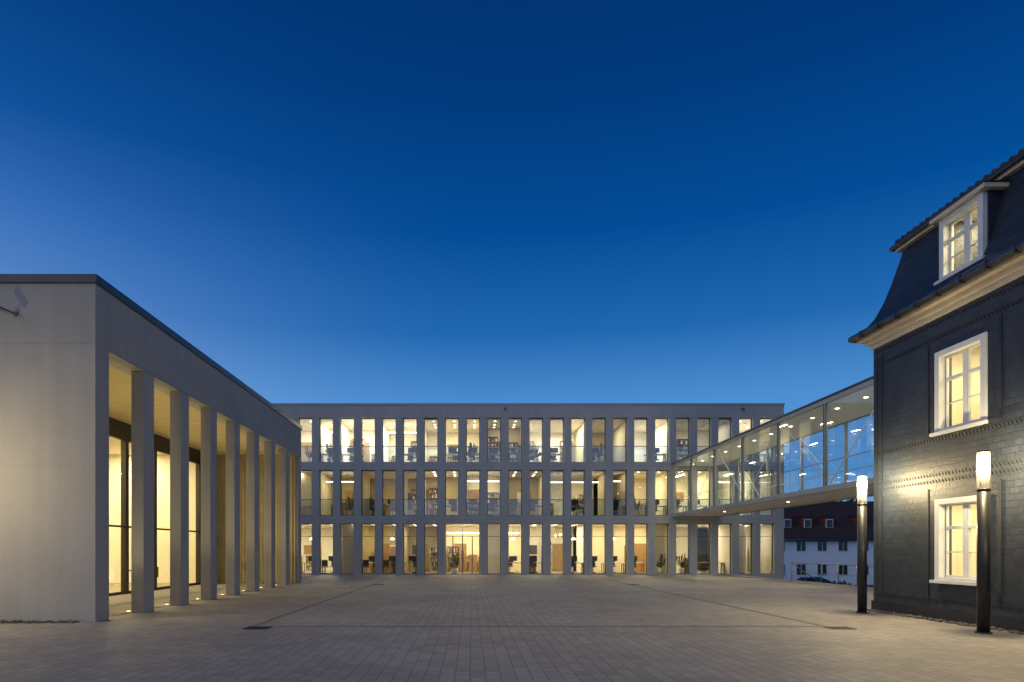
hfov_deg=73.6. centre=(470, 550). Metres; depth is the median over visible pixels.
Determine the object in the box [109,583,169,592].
hall floor
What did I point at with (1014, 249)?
gutter
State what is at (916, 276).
mansard slopes
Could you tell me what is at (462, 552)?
window frames
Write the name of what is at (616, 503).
pot plants
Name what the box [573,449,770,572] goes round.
walls
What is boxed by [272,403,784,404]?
roof coping
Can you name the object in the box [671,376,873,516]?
glazed footbridge
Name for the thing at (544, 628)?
paved plaza
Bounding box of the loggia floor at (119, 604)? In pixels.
[109,583,289,616]
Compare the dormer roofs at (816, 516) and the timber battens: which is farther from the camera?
the dormer roofs at (816, 516)
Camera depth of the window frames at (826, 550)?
79.94 m
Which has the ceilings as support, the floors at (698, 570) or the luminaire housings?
the luminaire housings
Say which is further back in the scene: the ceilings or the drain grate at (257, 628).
the ceilings
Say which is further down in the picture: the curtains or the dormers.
the dormers
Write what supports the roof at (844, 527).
on the walls at (832, 554)
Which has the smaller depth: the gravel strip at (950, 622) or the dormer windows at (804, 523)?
the gravel strip at (950, 622)
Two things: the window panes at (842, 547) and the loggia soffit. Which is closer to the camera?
the loggia soffit
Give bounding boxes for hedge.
[801,580,851,584]
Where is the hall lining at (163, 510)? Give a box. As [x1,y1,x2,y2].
[109,417,197,582]
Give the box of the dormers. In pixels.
[784,517,856,526]
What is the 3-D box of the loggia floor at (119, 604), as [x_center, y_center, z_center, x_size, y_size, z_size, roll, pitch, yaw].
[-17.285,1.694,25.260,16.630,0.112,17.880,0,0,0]
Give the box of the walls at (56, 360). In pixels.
[0,283,300,621]
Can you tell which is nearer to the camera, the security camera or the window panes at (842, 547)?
the security camera
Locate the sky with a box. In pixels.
[0,0,1023,500]
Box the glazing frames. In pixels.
[109,417,200,595]
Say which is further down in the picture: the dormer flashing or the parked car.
the parked car
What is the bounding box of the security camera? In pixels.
[0,306,17,316]
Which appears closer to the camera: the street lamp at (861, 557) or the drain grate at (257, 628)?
the drain grate at (257, 628)
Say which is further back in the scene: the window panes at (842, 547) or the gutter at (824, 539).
the window panes at (842, 547)
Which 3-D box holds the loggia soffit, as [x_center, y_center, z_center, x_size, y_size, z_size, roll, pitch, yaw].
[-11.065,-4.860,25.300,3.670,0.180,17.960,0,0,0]
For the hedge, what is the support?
on the ground
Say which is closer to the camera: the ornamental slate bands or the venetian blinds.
the ornamental slate bands
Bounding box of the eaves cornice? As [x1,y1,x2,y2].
[857,250,1023,349]
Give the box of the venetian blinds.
[425,419,728,498]
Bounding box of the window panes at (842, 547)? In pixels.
[784,541,867,574]
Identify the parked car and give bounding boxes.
[796,577,831,582]
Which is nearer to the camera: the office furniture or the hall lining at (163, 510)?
the hall lining at (163, 510)
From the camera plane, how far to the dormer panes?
81.09 m
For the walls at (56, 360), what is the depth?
15.72 m
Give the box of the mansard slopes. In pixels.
[868,167,1023,326]
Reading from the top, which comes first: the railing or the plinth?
the railing
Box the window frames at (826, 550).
[796,541,868,574]
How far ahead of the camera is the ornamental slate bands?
15.95 m
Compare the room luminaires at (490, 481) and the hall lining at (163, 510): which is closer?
the hall lining at (163, 510)
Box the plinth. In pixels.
[871,600,1023,631]
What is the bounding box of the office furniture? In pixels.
[301,436,765,572]
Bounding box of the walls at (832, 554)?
[784,541,873,584]
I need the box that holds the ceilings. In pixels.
[300,419,770,529]
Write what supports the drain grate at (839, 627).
on the paved plaza
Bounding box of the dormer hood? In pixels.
[929,182,1008,224]
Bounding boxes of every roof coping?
[0,274,301,429]
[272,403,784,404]
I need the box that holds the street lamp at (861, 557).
[856,475,868,613]
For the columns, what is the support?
on the paved plaza
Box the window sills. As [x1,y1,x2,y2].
[929,255,987,585]
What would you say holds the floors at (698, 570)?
on the paved plaza
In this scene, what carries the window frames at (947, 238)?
attached to the slate wall at (904, 380)
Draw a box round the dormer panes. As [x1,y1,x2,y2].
[785,520,832,526]
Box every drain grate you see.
[243,627,270,628]
[824,627,855,628]
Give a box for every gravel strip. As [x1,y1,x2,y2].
[0,619,79,623]
[867,609,1023,634]
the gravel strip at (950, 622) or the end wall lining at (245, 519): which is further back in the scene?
the end wall lining at (245, 519)
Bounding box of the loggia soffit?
[109,365,278,454]
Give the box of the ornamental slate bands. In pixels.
[874,279,1023,611]
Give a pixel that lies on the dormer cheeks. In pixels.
(994, 197)
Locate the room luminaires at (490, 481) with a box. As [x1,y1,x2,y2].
[309,421,761,539]
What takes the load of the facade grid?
on the ground
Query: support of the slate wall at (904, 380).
on the paved plaza
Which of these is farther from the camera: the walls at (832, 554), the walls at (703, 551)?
the walls at (832, 554)
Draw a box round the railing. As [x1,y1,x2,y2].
[791,562,873,583]
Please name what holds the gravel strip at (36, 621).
on the paved plaza
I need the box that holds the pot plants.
[304,442,685,567]
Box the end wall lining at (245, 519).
[218,456,290,582]
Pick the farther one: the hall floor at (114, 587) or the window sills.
the hall floor at (114, 587)
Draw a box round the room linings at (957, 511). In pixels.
[952,212,979,578]
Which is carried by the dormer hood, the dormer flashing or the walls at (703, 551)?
the dormer flashing
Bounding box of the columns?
[131,371,300,612]
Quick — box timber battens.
[217,455,295,582]
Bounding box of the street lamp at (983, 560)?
[974,450,992,633]
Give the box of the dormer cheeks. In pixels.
[950,190,1002,269]
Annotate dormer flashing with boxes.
[928,180,1009,220]
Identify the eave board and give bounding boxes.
[895,158,1023,252]
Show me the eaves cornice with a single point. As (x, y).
(1006, 271)
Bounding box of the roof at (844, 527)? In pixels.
[784,501,873,538]
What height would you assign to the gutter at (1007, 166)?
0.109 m
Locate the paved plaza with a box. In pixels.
[0,574,1023,681]
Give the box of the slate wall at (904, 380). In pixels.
[874,275,1023,618]
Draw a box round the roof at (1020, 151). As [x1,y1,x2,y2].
[895,149,1023,243]
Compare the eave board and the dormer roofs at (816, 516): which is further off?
the dormer roofs at (816, 516)
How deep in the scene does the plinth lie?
15.78 m
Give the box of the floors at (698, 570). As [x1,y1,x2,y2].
[303,569,749,572]
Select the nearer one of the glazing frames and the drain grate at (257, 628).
the drain grate at (257, 628)
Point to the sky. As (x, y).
(329, 201)
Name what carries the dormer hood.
on the mansard slopes
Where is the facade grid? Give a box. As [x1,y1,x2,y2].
[274,405,783,578]
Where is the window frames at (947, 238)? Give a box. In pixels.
[934,191,987,581]
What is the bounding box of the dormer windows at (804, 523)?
[784,519,832,527]
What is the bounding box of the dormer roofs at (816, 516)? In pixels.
[784,515,867,516]
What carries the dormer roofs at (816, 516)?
on the dormers
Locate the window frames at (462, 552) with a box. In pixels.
[299,418,772,573]
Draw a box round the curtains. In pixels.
[363,472,407,514]
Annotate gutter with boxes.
[784,539,873,540]
[848,240,1023,342]
[889,152,1023,251]
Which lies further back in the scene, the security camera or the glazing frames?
the glazing frames
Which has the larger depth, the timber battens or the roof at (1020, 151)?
the timber battens
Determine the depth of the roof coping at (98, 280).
17.22 m
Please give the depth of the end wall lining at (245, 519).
34.24 m
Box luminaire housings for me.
[301,422,749,526]
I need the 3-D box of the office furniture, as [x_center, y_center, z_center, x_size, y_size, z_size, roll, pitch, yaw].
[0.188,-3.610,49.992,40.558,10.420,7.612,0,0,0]
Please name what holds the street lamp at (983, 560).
on the paved plaza
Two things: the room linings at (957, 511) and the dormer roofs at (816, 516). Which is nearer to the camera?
the room linings at (957, 511)

